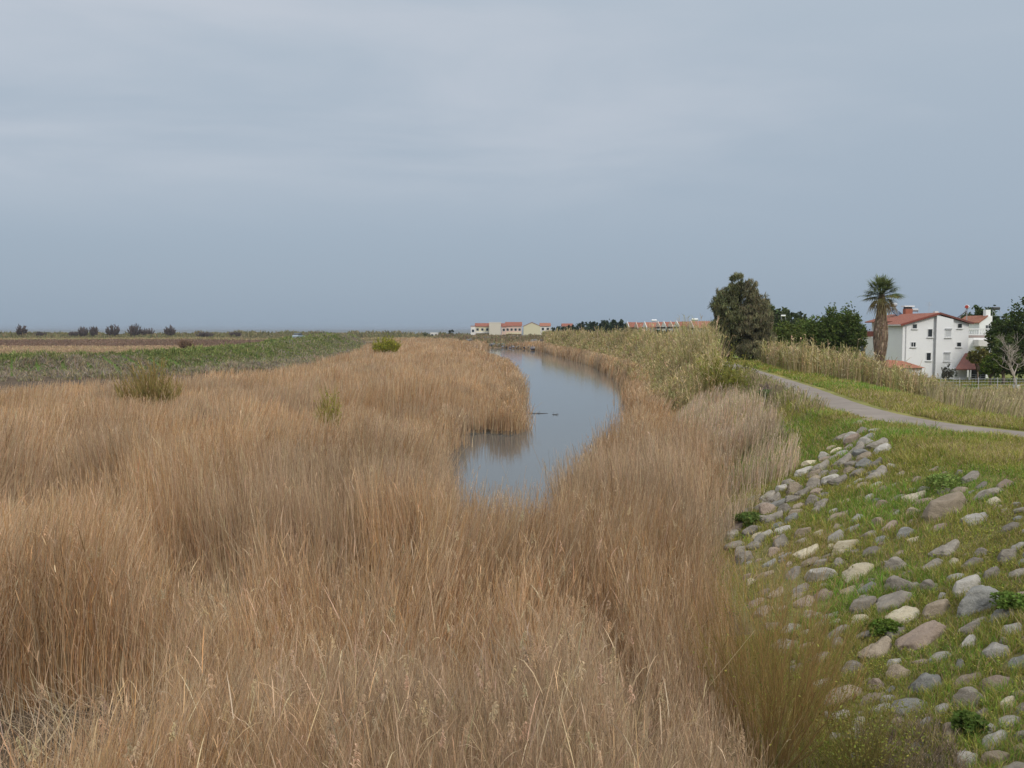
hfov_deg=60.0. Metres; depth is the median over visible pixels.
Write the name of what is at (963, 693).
stone
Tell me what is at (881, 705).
stone
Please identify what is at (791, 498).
stone
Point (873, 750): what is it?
willow bush
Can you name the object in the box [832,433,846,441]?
stone
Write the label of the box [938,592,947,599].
stone
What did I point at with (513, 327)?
house
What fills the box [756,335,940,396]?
cane thicket
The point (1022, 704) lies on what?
stone
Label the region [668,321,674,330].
terrace row house
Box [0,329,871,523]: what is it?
water
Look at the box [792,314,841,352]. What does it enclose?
pine tree
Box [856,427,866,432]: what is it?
stone
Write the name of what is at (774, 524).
stone
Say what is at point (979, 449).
grass
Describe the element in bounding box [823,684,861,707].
stone
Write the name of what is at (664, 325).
terrace row house
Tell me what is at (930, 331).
window
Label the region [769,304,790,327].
pine tree
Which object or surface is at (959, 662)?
stone
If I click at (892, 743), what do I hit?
stone
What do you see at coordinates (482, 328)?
house
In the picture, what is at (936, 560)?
stone
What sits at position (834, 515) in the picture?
stone
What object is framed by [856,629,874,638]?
stone
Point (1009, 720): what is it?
stone
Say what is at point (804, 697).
willow bush
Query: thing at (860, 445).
stone
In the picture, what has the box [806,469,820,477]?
stone
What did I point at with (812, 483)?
stone
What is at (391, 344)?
willow bush
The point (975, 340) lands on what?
terrace house
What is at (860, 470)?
stone
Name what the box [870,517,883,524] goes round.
stone
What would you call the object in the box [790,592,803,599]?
stone
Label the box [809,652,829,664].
stone
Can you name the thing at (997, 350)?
bushy tree
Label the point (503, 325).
house
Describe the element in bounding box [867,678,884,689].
stone
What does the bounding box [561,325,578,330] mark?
pine tree
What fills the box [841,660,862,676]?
stone
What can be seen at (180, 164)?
sky
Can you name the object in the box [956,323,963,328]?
window
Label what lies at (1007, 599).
weed
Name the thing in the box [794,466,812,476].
stone
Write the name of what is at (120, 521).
reed bed
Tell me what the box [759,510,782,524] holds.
stone
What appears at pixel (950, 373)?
grey shrub
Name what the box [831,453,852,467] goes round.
stone
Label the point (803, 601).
stone
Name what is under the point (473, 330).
house
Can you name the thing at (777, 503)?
stone
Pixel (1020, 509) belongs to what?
stone
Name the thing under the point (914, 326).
window
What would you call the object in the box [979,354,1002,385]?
lemon tree
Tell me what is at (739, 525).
stone
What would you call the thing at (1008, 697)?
stone
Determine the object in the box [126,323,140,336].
bare shrub
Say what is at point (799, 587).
stone
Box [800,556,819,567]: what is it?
stone
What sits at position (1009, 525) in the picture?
stone
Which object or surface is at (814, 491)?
stone
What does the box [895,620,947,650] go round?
stone
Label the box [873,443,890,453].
stone
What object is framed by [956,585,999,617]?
stone
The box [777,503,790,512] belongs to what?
stone
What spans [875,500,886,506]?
stone
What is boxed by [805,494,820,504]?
stone
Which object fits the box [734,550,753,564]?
stone
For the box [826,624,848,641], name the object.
stone
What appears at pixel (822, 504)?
stone
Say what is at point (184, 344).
bare shrub
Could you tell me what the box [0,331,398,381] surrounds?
scrub
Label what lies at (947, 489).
stone
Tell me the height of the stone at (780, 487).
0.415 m
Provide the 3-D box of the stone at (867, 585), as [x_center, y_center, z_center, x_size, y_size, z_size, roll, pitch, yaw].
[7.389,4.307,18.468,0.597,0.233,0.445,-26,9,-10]
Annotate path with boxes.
[725,361,1023,436]
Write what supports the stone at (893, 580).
on the ground at (12, 380)
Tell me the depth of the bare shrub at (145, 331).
475.53 m
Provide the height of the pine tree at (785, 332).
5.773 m
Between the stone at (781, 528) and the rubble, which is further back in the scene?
the rubble
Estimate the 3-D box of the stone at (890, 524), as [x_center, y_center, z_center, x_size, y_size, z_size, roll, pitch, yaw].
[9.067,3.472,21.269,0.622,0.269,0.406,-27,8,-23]
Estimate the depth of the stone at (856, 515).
22.68 m
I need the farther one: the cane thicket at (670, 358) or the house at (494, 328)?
the house at (494, 328)
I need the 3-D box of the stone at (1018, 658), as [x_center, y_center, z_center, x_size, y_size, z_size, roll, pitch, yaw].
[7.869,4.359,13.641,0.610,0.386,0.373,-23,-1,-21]
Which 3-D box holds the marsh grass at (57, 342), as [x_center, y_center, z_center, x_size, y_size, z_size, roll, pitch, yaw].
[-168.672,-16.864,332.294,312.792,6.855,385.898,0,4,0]
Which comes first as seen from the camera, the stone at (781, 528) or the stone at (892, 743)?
the stone at (892, 743)
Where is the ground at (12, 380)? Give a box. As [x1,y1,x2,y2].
[0,334,1023,767]
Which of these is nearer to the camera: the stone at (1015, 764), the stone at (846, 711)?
the stone at (1015, 764)
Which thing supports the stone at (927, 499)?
on the ground at (12, 380)
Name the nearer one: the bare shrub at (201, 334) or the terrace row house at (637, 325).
the terrace row house at (637, 325)
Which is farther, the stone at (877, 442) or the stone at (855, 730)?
the stone at (877, 442)
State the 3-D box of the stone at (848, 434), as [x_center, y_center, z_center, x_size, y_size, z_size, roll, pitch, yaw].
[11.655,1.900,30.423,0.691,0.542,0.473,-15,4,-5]
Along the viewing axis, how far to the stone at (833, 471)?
27.29 m
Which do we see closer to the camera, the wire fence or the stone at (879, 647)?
the stone at (879, 647)
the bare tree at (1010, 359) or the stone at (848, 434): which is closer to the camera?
the stone at (848, 434)
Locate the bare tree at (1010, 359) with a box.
[996,333,1023,384]
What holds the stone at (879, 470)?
on the ground at (12, 380)
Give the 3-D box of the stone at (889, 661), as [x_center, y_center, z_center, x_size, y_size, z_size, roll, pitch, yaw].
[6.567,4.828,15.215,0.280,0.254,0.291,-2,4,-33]
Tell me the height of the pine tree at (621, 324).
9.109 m
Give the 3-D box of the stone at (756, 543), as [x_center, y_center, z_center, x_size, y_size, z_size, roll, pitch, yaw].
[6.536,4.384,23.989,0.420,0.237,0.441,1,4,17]
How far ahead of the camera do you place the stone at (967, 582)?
16.47 m
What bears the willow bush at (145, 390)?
on the ground at (12, 380)
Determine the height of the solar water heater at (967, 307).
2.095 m
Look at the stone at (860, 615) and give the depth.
17.30 m
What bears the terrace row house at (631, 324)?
on the ground at (12, 380)
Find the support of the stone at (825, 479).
on the ground at (12, 380)
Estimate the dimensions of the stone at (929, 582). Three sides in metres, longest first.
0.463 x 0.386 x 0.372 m
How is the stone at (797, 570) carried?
on the ground at (12, 380)
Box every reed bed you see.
[0,343,812,767]
[359,337,486,349]
[505,338,799,767]
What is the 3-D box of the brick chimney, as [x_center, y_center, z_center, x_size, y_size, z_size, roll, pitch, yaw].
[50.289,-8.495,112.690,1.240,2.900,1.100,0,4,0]
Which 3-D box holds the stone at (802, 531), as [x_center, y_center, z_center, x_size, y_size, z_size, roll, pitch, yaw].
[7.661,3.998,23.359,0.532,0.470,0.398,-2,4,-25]
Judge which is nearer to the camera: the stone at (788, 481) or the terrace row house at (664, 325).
the stone at (788, 481)
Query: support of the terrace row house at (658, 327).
on the ground at (12, 380)
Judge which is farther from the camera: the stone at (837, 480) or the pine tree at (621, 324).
the pine tree at (621, 324)
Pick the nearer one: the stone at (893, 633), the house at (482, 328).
the stone at (893, 633)
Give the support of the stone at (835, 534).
on the ground at (12, 380)
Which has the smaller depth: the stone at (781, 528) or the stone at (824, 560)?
the stone at (824, 560)
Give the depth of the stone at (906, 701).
13.66 m
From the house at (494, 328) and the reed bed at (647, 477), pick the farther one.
the house at (494, 328)
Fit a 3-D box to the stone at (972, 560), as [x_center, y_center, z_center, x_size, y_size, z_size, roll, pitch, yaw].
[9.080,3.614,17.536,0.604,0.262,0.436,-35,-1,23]
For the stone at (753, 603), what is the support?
on the ground at (12, 380)
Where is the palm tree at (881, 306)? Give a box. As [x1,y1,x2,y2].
[858,274,908,366]
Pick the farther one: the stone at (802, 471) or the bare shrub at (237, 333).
the bare shrub at (237, 333)
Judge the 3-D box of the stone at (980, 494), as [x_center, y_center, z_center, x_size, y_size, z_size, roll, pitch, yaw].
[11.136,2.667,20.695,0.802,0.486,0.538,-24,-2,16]
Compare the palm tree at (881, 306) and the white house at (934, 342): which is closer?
the palm tree at (881, 306)
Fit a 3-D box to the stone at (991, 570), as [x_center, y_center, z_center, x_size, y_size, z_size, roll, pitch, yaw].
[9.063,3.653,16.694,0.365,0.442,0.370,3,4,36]
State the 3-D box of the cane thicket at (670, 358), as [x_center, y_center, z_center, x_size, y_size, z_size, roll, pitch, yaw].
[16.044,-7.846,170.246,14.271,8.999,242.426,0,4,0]
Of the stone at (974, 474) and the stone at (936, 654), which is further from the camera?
the stone at (974, 474)
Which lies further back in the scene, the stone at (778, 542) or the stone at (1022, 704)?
the stone at (778, 542)
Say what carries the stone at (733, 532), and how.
on the ground at (12, 380)
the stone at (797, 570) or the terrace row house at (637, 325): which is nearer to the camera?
the stone at (797, 570)
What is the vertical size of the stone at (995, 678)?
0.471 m
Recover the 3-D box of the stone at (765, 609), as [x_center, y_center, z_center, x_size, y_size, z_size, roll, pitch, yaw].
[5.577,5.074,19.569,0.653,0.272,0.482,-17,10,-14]
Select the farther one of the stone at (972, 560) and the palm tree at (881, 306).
the palm tree at (881, 306)
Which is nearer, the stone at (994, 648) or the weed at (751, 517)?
the stone at (994, 648)
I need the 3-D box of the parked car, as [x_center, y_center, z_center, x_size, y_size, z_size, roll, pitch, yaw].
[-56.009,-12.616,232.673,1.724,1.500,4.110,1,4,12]
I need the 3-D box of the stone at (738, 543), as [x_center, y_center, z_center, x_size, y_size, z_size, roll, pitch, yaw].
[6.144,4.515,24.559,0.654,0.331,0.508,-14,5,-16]
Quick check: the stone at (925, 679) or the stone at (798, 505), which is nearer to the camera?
the stone at (925, 679)
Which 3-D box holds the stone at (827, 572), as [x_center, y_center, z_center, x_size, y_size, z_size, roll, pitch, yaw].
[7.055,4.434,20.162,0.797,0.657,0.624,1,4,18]
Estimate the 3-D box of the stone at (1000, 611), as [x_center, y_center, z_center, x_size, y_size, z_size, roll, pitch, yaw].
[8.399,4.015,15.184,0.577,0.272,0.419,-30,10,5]
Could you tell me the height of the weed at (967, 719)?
0.351 m
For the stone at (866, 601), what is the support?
on the ground at (12, 380)
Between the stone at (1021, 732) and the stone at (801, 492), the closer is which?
the stone at (1021, 732)
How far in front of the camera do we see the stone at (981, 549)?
17.75 m
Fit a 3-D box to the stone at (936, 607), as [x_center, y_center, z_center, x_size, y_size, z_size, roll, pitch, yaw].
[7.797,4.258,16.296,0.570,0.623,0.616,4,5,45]
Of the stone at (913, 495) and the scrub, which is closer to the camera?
the stone at (913, 495)
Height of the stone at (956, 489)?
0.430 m
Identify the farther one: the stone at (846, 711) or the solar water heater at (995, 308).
the solar water heater at (995, 308)
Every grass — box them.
[0,330,469,354]
[433,333,541,346]
[688,357,1023,767]
[919,379,1023,417]
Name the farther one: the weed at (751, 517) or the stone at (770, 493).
the stone at (770, 493)
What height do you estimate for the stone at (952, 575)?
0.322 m
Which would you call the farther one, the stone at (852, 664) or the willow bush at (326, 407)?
the willow bush at (326, 407)
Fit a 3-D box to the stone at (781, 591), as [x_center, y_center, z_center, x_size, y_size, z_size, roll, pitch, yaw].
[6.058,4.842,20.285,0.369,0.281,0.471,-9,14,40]
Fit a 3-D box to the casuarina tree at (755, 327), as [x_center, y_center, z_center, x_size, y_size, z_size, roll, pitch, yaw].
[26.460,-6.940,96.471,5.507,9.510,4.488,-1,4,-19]
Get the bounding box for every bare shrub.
[15,324,27,334]
[34,331,46,335]
[68,331,78,335]
[78,326,88,335]
[89,326,98,336]
[105,324,119,335]
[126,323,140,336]
[140,328,154,334]
[164,325,175,335]
[177,339,195,348]
[195,331,212,336]
[228,331,241,335]
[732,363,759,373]
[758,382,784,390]
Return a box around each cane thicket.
[541,314,730,414]
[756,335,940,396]
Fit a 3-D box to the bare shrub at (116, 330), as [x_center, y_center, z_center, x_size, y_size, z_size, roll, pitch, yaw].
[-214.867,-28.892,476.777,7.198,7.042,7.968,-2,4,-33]
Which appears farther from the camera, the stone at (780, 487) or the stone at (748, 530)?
the stone at (780, 487)
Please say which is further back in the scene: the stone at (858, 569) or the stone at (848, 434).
the stone at (848, 434)
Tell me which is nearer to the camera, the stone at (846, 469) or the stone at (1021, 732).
the stone at (1021, 732)
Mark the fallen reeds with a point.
(53, 707)
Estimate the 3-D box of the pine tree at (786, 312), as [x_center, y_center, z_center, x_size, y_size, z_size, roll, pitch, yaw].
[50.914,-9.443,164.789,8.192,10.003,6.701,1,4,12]
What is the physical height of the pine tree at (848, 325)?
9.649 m
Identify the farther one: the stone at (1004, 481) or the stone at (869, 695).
the stone at (1004, 481)
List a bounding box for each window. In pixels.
[910,342,916,347]
[911,324,917,329]
[926,352,930,360]
[927,329,933,337]
[943,352,950,361]
[945,328,951,336]
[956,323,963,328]
[956,342,962,347]
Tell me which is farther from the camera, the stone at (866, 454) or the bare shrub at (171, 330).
the bare shrub at (171, 330)
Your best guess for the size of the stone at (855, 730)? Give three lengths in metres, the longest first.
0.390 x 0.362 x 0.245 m
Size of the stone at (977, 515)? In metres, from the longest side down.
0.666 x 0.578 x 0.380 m
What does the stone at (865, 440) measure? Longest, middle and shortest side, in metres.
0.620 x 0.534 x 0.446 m
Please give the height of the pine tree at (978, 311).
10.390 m
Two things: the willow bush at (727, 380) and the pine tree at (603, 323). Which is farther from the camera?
the pine tree at (603, 323)
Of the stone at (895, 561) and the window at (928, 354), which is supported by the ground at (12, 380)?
the stone at (895, 561)
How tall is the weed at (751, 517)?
0.418 m
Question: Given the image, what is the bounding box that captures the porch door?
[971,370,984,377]
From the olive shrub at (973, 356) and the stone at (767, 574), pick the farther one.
the olive shrub at (973, 356)
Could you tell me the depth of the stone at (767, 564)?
22.20 m
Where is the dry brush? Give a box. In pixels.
[659,367,977,767]
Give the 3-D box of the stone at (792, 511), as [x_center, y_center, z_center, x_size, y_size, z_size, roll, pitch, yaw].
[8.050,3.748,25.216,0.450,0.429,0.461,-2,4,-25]
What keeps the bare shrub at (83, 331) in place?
on the ground at (12, 380)
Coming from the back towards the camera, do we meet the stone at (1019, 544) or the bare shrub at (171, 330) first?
the bare shrub at (171, 330)
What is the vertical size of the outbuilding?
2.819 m
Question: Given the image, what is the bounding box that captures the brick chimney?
[901,306,914,313]
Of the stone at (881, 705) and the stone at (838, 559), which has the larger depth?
the stone at (838, 559)
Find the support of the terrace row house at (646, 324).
on the ground at (12, 380)
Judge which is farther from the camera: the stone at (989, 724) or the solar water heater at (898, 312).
the solar water heater at (898, 312)
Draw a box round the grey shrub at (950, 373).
[941,363,957,380]
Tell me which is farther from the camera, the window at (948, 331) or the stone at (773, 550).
the window at (948, 331)
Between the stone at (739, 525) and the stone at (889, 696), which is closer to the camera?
the stone at (889, 696)
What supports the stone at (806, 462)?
on the ground at (12, 380)
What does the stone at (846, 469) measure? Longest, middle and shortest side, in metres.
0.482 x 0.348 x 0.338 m
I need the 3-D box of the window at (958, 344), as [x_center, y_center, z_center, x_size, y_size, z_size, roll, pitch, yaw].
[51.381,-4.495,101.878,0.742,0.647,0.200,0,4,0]
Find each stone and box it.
[722,529,738,541]
[723,540,744,550]
[731,521,742,530]
[734,546,745,554]
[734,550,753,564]
[741,525,760,537]
[745,541,760,549]
[747,598,763,608]
[753,605,772,617]
[754,502,770,510]
[754,530,773,542]
[756,570,773,579]
[759,490,775,502]
[759,502,776,514]
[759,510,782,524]
[762,558,775,566]
[767,492,780,501]
[767,547,779,556]
[767,586,783,598]
[769,638,797,652]
[770,498,785,506]
[771,522,783,530]
[772,533,787,547]
[774,525,789,535]
[775,484,786,492]
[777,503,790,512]
[781,479,794,485]
[782,623,799,633]
[784,512,798,523]
[785,495,800,502]
[785,566,800,579]
[786,482,802,494]
[789,509,802,514]
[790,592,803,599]
[791,582,809,593]
[792,544,818,558]
[793,502,804,509]
[793,595,813,607]
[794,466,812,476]
[794,486,809,495]
[794,527,811,538]
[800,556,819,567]
[801,460,815,466]
[804,567,837,581]
[805,478,822,490]
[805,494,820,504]
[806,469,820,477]
[809,459,829,470]
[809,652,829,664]
[810,488,821,494]
[810,502,825,513]
[813,558,827,567]
[813,588,832,601]
[814,498,827,506]
[818,451,829,459]
[819,456,829,462]
[819,470,827,476]
[821,474,838,484]
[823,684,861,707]
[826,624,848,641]
[827,474,846,485]
[827,529,843,542]
[827,709,849,720]
[828,470,837,474]
[828,510,848,520]
[830,447,840,453]
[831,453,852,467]
[831,539,859,555]
[831,637,842,648]
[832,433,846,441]
[833,557,843,566]
[836,450,848,456]
[838,585,855,595]
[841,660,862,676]
[842,562,873,583]
[843,431,855,440]
[843,433,860,445]
[843,460,856,467]
[843,467,854,474]
[846,725,860,738]
[848,441,864,452]
[849,468,865,476]
[849,596,876,613]
[849,614,868,624]
[850,514,861,521]
[851,449,867,457]
[854,457,871,468]
[855,451,871,461]
[855,581,876,593]
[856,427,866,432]
[856,436,873,444]
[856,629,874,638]
[857,636,891,659]
[860,530,874,540]
[860,691,885,705]
[862,546,879,557]
[863,465,887,481]
[866,437,888,449]
[867,457,882,468]
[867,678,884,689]
[867,703,891,714]
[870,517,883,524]
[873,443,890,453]
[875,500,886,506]
[875,536,888,542]
[875,590,911,612]
[880,695,895,702]
[881,738,901,754]
[882,520,897,531]
[883,556,905,571]
[884,575,911,590]
[884,606,919,623]
[884,625,904,639]
[885,664,910,679]
[886,716,904,734]
[887,658,901,666]
[890,698,927,717]
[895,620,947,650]
[896,527,913,538]
[899,490,926,502]
[906,507,919,515]
[906,582,918,590]
[907,742,923,753]
[908,672,941,692]
[912,498,931,506]
[912,659,927,665]
[917,716,932,728]
[918,486,929,491]
[919,579,937,590]
[921,491,967,524]
[921,599,950,619]
[922,558,942,568]
[928,539,959,557]
[929,523,947,531]
[929,651,950,662]
[934,703,949,715]
[937,488,949,494]
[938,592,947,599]
[943,722,963,740]
[946,573,964,582]
[949,558,958,565]
[950,487,967,492]
[950,687,988,708]
[952,574,980,597]
[954,671,982,687]
[955,658,964,669]
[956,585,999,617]
[957,621,979,634]
[957,750,977,767]
[960,512,988,525]
[960,634,975,648]
[961,470,979,482]
[961,557,983,568]
[972,487,1004,499]
[972,617,986,621]
[973,547,990,556]
[975,481,986,488]
[976,707,988,717]
[979,642,1008,657]
[979,675,1013,692]
[980,750,1010,764]
[982,729,1008,750]
[983,566,999,579]
[983,723,994,733]
[986,497,1000,505]
[988,607,1015,622]
[996,479,1015,487]
[997,549,1017,565]
[998,715,1020,728]
[999,637,1007,644]
[1000,522,1019,532]
[1000,696,1016,709]
[1001,622,1022,635]
[1002,761,1023,767]
[1007,568,1023,578]
[1008,654,1023,669]
[1011,542,1023,549]
[1013,507,1023,513]
[1013,730,1023,741]
[1013,743,1023,752]
[1015,702,1023,714]
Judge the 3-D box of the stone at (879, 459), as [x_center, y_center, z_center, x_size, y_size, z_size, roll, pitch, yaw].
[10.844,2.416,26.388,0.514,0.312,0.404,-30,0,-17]
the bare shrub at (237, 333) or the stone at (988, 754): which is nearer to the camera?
the stone at (988, 754)
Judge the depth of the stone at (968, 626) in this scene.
15.15 m
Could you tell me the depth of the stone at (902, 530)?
20.35 m
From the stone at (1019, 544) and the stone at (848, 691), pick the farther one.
the stone at (1019, 544)
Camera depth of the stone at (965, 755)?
11.90 m
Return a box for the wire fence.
[940,377,1023,388]
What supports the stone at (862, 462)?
on the ground at (12, 380)
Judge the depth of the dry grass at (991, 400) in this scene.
44.32 m
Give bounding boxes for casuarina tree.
[707,272,750,359]
[732,278,777,359]
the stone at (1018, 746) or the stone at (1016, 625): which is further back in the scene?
the stone at (1016, 625)
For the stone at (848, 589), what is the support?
on the ground at (12, 380)
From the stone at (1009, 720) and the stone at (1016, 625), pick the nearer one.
the stone at (1009, 720)
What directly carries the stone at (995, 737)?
on the ground at (12, 380)
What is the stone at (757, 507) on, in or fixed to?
on the ground at (12, 380)
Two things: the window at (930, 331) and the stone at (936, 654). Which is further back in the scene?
the window at (930, 331)
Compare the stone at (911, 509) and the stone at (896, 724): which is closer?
the stone at (896, 724)
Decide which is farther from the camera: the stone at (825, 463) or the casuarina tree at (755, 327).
the casuarina tree at (755, 327)
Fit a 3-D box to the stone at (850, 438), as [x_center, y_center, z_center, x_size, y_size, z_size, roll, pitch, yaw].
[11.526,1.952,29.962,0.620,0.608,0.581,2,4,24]
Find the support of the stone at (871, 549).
on the ground at (12, 380)
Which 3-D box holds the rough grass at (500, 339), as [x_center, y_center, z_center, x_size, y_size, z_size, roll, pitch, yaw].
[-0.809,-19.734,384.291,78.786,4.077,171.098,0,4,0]
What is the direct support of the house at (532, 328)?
on the ground at (12, 380)
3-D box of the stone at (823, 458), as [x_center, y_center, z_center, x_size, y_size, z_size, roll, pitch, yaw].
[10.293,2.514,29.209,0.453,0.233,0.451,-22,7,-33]
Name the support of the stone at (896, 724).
on the ground at (12, 380)
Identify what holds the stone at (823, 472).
on the ground at (12, 380)
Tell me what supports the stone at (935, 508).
on the ground at (12, 380)
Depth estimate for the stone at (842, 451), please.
28.89 m
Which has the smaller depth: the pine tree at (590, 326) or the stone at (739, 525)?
the stone at (739, 525)
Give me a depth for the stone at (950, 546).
18.57 m
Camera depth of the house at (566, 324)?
491.60 m
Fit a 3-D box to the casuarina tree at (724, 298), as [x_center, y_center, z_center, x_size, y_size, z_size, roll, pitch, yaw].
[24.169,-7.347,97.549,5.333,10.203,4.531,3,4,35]
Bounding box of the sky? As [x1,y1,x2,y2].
[0,0,1023,328]
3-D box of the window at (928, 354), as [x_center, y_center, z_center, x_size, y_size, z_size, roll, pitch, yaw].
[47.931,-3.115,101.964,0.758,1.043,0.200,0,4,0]
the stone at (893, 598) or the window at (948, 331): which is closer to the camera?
the stone at (893, 598)
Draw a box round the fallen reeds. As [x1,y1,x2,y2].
[0,564,404,767]
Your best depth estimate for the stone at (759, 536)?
24.18 m
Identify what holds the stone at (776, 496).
on the ground at (12, 380)
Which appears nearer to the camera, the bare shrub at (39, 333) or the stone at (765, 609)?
the stone at (765, 609)
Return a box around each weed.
[732,511,765,527]
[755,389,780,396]
[864,618,902,636]
[922,473,965,491]
[949,709,990,739]
[989,590,1023,614]
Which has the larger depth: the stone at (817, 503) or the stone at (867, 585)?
the stone at (817, 503)
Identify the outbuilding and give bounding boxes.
[884,360,923,375]
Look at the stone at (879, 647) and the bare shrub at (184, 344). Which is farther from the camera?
the bare shrub at (184, 344)
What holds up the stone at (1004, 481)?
on the ground at (12, 380)
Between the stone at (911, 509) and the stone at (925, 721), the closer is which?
the stone at (925, 721)
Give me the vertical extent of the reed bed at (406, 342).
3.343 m
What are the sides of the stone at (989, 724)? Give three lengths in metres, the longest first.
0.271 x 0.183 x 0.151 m
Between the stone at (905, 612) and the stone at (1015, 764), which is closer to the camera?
the stone at (1015, 764)
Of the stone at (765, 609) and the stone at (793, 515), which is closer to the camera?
the stone at (765, 609)
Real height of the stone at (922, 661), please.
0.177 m
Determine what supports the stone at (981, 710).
on the ground at (12, 380)
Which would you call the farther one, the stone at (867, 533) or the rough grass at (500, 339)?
the rough grass at (500, 339)
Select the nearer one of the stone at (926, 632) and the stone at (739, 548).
the stone at (926, 632)
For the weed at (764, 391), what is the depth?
45.16 m
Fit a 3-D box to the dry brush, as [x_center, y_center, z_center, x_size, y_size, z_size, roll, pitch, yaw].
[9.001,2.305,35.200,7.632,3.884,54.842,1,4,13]
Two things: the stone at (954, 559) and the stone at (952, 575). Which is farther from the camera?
the stone at (954, 559)
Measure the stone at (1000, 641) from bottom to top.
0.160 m
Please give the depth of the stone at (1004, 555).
17.03 m
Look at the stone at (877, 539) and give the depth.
20.68 m
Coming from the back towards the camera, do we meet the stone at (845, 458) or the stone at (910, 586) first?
the stone at (845, 458)
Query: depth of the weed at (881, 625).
16.24 m
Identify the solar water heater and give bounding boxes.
[889,303,901,315]
[958,305,969,319]
[992,307,1003,315]
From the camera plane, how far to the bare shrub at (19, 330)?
467.79 m
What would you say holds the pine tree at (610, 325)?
on the ground at (12, 380)
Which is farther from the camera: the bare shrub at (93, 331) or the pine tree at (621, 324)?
the bare shrub at (93, 331)
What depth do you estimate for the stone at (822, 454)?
29.53 m
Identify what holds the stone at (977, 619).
on the ground at (12, 380)
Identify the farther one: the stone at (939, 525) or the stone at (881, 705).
the stone at (939, 525)
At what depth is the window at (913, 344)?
101.90 m
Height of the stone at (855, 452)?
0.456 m
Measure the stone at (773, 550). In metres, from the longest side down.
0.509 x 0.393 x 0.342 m
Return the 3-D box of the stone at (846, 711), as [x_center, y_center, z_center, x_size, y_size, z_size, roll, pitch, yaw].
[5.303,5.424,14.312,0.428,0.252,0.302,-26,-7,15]
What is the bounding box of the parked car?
[292,333,303,337]
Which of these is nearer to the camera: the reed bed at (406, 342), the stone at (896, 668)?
the stone at (896, 668)
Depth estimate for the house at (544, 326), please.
474.14 m
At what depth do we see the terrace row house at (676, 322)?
254.10 m
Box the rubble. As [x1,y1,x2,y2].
[466,335,542,349]
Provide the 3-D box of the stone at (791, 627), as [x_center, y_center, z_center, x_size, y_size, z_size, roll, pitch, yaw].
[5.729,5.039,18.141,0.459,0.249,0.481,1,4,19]
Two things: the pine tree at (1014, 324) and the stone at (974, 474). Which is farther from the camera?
the pine tree at (1014, 324)
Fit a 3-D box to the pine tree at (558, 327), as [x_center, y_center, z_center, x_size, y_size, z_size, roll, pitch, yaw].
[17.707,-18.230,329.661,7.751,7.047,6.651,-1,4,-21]
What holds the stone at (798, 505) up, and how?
on the ground at (12, 380)
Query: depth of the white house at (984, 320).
121.95 m
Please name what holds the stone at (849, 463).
on the ground at (12, 380)
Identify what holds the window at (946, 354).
in the white house at (934, 342)
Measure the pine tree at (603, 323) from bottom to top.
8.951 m
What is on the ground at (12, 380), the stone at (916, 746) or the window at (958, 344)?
the stone at (916, 746)
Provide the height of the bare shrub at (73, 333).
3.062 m
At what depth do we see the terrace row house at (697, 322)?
246.35 m
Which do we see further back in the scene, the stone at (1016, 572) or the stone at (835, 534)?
the stone at (835, 534)
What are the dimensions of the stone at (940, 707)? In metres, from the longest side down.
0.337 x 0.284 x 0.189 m
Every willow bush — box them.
[111,348,185,406]
[314,382,344,429]
[371,333,400,353]
[664,502,884,767]
[696,341,754,393]
[798,664,941,767]
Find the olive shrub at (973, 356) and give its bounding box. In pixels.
[965,346,991,383]
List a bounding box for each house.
[471,326,475,334]
[475,323,488,334]
[489,322,500,334]
[501,323,506,334]
[505,322,521,334]
[523,322,539,334]
[539,323,550,334]
[561,323,572,326]
[626,321,634,328]
[634,322,643,331]
[642,321,656,332]
[656,321,662,329]
[661,321,668,330]
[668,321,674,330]
[674,321,686,330]
[687,320,709,332]
[860,311,995,380]
[962,310,991,351]
[967,328,989,377]
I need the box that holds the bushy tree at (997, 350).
[984,336,1022,383]
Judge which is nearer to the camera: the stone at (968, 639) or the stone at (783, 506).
the stone at (968, 639)
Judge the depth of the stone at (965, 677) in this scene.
13.73 m
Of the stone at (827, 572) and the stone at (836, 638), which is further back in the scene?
the stone at (827, 572)
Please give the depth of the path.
37.21 m
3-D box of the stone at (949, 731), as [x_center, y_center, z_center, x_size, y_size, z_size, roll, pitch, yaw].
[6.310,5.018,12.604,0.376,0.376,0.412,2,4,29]
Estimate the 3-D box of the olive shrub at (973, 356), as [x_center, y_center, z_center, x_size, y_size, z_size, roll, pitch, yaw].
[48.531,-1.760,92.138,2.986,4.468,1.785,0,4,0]
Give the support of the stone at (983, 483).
on the ground at (12, 380)
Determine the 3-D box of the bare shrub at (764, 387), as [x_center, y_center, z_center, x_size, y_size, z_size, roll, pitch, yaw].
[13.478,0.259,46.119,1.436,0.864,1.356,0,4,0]
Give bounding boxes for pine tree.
[551,326,564,331]
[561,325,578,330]
[572,321,587,331]
[586,321,598,331]
[595,320,608,332]
[606,318,617,332]
[614,319,627,331]
[768,319,807,349]
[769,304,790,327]
[778,306,807,330]
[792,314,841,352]
[818,301,869,355]
[961,305,1005,336]
[984,297,1023,378]
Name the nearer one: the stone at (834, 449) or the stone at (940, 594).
the stone at (940, 594)

